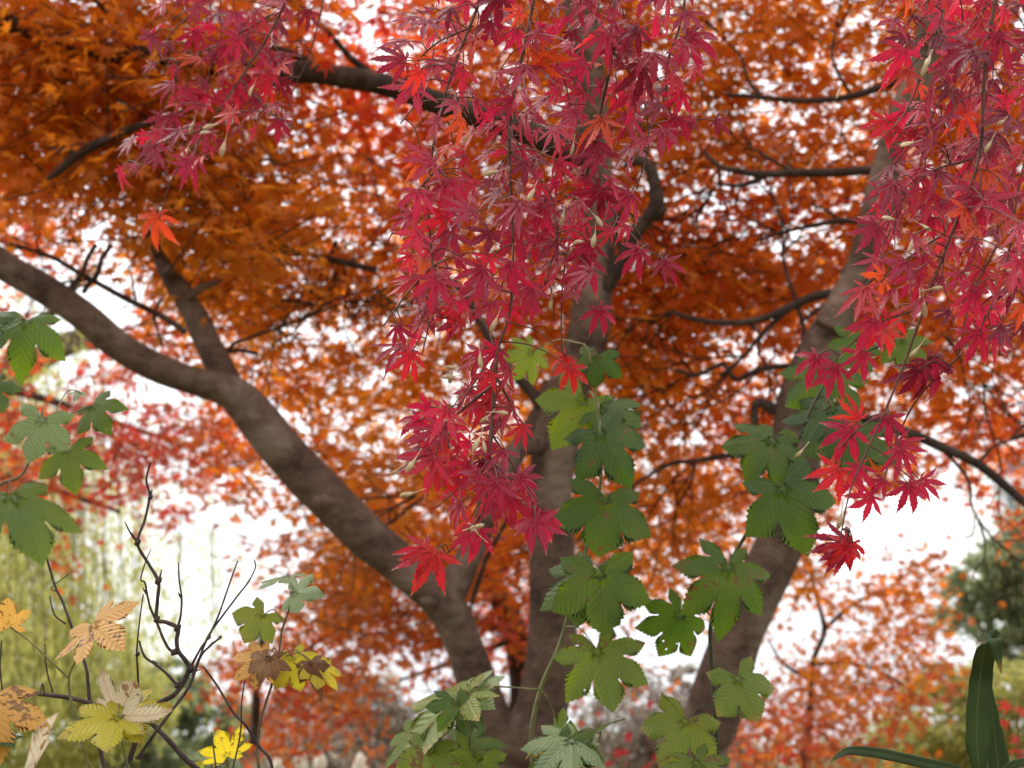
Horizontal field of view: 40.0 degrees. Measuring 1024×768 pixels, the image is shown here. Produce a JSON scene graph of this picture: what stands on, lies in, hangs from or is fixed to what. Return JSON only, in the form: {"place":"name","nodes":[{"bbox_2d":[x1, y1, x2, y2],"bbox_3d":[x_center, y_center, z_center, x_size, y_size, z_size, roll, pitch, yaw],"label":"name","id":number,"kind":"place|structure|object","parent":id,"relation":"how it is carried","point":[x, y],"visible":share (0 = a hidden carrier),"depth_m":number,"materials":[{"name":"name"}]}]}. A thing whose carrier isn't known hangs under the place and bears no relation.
{"place":"outdoors","nodes":[
{"label":"outdoors","id":0,"kind":"place"},
{"bbox_2d":[273,757,283,767],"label":"pampas grass","id":1,"kind":"object","parent":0,"point":[276,763],"depth_m":8.77,"materials":[{"name":"brown plant"}]},
{"bbox_2d":[293,749,307,767],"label":"pampas grass","id":2,"kind":"object","parent":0,"point":[303,764],"depth_m":8.97,"materials":[{"name":"brown plant"}]},
{"bbox_2d":[314,752,326,767],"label":"pampas grass","id":3,"kind":"object","parent":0,"point":[320,762],"depth_m":9.17,"materials":[{"name":"brown plant"}]},
{"bbox_2d":[352,752,366,767],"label":"pampas grass","id":4,"kind":"object","parent":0,"point":[360,759],"depth_m":8.57,"materials":[{"name":"brown plant"}]},
{"bbox_2d":[0,0,1023,767],"label":"sky","id":5,"kind":"structure","parent":0,"point":[929,521],"materials":[{"name":"white"}]},
{"bbox_3d":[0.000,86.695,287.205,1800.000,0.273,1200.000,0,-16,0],"label":"ground","id":6,"kind":"structure","parent":0,"visible":0},
{"bbox_2d":[0,311,128,565],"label":"lobed shrub","id":7,"kind":"object","parent":6,"relation":"on","point":[26,511],"visible":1,"depth_m":1.16,"materials":[{"name":"green plant"}]},
{"bbox_2d":[0,598,172,767],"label":"autumn plant","id":8,"kind":"object","parent":6,"relation":"on","point":[118,714],"visible":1,"depth_m":1.45,"materials":[{"name":"yellow plant"}]},
{"bbox_2d":[1,610,184,767],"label":"shrub","id":9,"kind":"object","parent":6,"relation":"on","point":[74,750],"visible":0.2,"depth_m":15.56,"materials":[{"name":"green plant"}]},
{"bbox_2d":[0,462,273,767],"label":"bare shrub","id":10,"kind":"object","parent":6,"relation":"on","point":[191,668],"visible":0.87,"depth_m":1.50,"materials":[{"name":"brown plant"}]},
{"bbox_2d":[5,681,269,767],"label":"shrub","id":11,"kind":"object","parent":6,"relation":"on","point":[191,723],"visible":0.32,"depth_m":17.84,"materials":[{"name":"green plant"}]},
{"bbox_2d":[0,188,275,767],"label":"willow tree","id":12,"kind":"object","parent":6,"relation":"on","point":[10,577],"visible":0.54,"depth_m":14.18,"materials":[{"name":"green plant"}]},
{"bbox_2d":[0,119,324,653],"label":"maple tree","id":13,"kind":"object","parent":6,"relation":"on","point":[136,441],"visible":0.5,"depth_m":6.57,"materials":[{"name":"red plant"}]},
{"bbox_2d":[145,655,212,754],"bbox_3d":[-8.237,8.959,33.437,2.047,5.061,1.394,11,-20,-33],"label":"tree","id":14,"kind":"object","parent":6,"relation":"on","point":[178,662],"visible":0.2,"depth_m":33.96,"materials":[{"name":"green plant"}]},
{"bbox_2d":[182,573,341,767],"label":"autumn plant","id":15,"kind":"object","parent":6,"relation":"on","point":[298,668],"visible":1,"depth_m":1.79,"materials":[{"name":"yellow plant"}]},
{"bbox_2d":[248,658,509,767],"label":"shrub","id":16,"kind":"object","parent":6,"relation":"on","point":[397,713],"visible":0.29,"depth_m":10.93,"materials":[{"name":"brown plant"}]},
{"bbox_2d":[161,443,648,767],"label":"maple tree","id":17,"kind":"object","parent":6,"relation":"on","point":[345,627],"visible":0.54,"depth_m":6.42,"materials":[{"name":"orange plant"}]},
{"bbox_2d":[0,0,816,767],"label":"maple tree","id":18,"kind":"object","parent":6,"relation":"on","point":[74,82],"visible":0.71,"depth_m":4.07,"materials":[{"name":"red plant"}]},
{"bbox_2d":[115,0,323,250],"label":"maple bough","id":19,"kind":"object","parent":18,"relation":"attached to","point":[238,96],"visible":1,"depth_m":2.00,"materials":[{"name":"red plant"}]},
{"bbox_2d":[366,0,730,596],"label":"maple bough","id":20,"kind":"object","parent":18,"relation":"hanging from","point":[431,452],"visible":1,"depth_m":1.47,"materials":[{"name":"red plant"}]},
{"bbox_2d":[794,0,1023,575],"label":"maple bough","id":21,"kind":"object","parent":18,"relation":"hanging from","point":[981,190],"visible":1,"depth_m":1.42,"materials":[{"name":"red plant"}]},
{"bbox_2d":[6,718,987,767],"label":"hedge","id":22,"kind":"object","parent":6,"relation":"on","point":[261,765],"visible":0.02,"depth_m":39.88,"materials":[{"name":"green plant"}]},
{"bbox_2d":[385,670,625,767],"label":"trailing vine","id":23,"kind":"object","parent":6,"relation":"on","point":[564,744],"visible":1,"depth_m":1.82,"materials":[{"name":"green plant"}]},
{"bbox_2d":[503,333,650,762],"bbox_3d":[0.080,0.972,1.758,0.245,2.237,0.160,-10,-19,30],"label":"climbing vine","id":24,"kind":"object","parent":6,"relation":"on","point":[589,593],"visible":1,"depth_m":1.93,"materials":[{"name":"green plant"}]},
{"bbox_2d":[594,699,657,767],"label":"maple sapling","id":25,"kind":"object","parent":6,"relation":"on","point":[628,738],"visible":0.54,"depth_m":5.01,"materials":[{"name":"red plant"}]},
{"bbox_2d":[567,656,771,767],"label":"shrub","id":26,"kind":"object","parent":6,"relation":"on","point":[639,738],"visible":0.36,"depth_m":11.93,"materials":[{"name":"grey plant"}]},
{"bbox_2d":[472,0,1023,767],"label":"maple tree","id":27,"kind":"object","parent":6,"relation":"on","point":[778,296],"visible":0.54,"depth_m":4.52,"materials":[{"name":"orange plant"}]},
{"bbox_2d":[521,512,981,767],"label":"maple tree","id":28,"kind":"object","parent":6,"relation":"on","point":[807,726],"visible":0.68,"depth_m":6.90,"materials":[{"name":"orange plant"}]},
{"bbox_2d":[734,727,797,767],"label":"maple sapling","id":29,"kind":"object","parent":6,"relation":"on","point":[780,747],"visible":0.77,"depth_m":5.63,"materials":[{"name":"red plant"}]},
{"bbox_2d":[635,325,931,767],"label":"climbing vine","id":30,"kind":"object","parent":6,"relation":"on","point":[788,498],"visible":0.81,"depth_m":1.94,"materials":[{"name":"green plant"}]},
{"bbox_2d":[828,629,1023,767],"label":"reed plant","id":31,"kind":"object","parent":6,"relation":"on","point":[985,742],"visible":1,"depth_m":1.60,"materials":[{"name":"green plant"}]},
{"bbox_2d":[843,654,1023,767],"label":"shrub","id":32,"kind":"object","parent":6,"relation":"on","point":[953,746],"visible":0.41,"depth_m":13.79,"materials":[{"name":"green plant"}]},
{"bbox_2d":[929,502,1023,687],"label":"evergreen tree","id":33,"kind":"object","parent":6,"relation":"on","point":[987,612],"visible":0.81,"depth_m":18.70,"materials":[{"name":"green plant"}]},
{"bbox_2d":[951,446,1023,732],"bbox_3d":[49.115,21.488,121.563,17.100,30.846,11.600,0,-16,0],"label":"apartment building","id":34,"kind":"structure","parent":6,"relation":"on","point":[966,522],"depth_m":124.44,"materials":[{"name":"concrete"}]},
{"bbox_2d":[1007,495,1018,508],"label":"window","id":35,"kind":"structure","parent":34,"relation":"in","point":[1009,499],"depth_m":120.15,"materials":[{"name":"glass"}]},
{"bbox_2d":[1005,461,1023,473],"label":"window","id":36,"kind":"structure","parent":34,"relation":"in","point":[1012,468],"depth_m":121.04,"materials":[{"name":"glass"}]},
{"bbox_2d":[996,688,1023,767],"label":"maple sapling","id":37,"kind":"object","parent":6,"relation":"on","point":[1006,706],"visible":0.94,"depth_m":3.54,"materials":[{"name":"orange plant"}]}
]}

